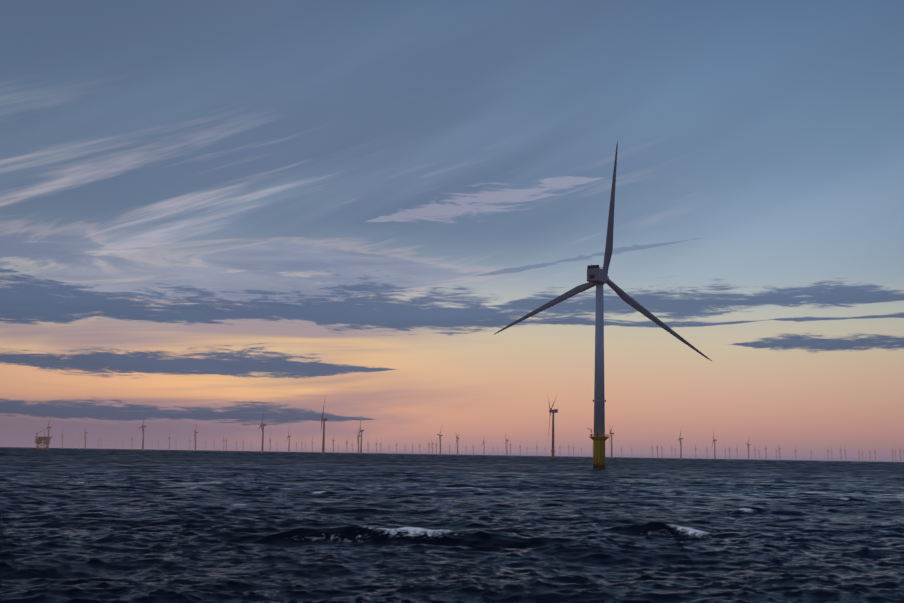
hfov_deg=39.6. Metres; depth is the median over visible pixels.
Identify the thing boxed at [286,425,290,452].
wind turbine
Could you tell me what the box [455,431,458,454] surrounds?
wind turbine
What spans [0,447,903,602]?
sea surface
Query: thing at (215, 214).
sky
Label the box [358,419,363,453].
wind turbine
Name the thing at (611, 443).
wind turbine
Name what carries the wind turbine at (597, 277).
on the sea surface
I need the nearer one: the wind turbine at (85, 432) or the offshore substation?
the offshore substation
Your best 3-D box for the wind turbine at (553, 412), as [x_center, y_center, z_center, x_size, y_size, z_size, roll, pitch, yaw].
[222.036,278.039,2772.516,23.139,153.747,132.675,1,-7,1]
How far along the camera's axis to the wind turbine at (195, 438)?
7049.21 m
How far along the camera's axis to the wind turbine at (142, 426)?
5461.68 m
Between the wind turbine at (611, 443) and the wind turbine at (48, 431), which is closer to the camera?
the wind turbine at (611, 443)
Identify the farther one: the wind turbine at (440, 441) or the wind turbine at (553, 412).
the wind turbine at (440, 441)
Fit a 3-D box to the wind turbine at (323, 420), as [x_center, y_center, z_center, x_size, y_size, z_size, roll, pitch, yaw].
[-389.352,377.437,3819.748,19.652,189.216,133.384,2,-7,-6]
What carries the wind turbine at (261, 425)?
on the sea surface
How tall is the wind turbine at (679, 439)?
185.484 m
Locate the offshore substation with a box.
[35,430,51,449]
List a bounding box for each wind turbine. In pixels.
[45,417,50,448]
[84,429,87,448]
[139,412,145,450]
[194,426,197,450]
[259,408,265,452]
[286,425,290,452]
[321,400,326,453]
[357,430,360,453]
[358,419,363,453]
[437,428,442,454]
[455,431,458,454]
[495,142,712,468]
[548,398,557,458]
[609,425,613,457]
[678,427,682,458]
[711,435,716,459]
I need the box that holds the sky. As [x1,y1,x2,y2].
[0,0,903,461]
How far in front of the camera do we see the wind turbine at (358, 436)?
7426.44 m
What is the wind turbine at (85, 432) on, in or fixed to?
on the sea surface
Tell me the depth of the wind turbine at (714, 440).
6718.42 m

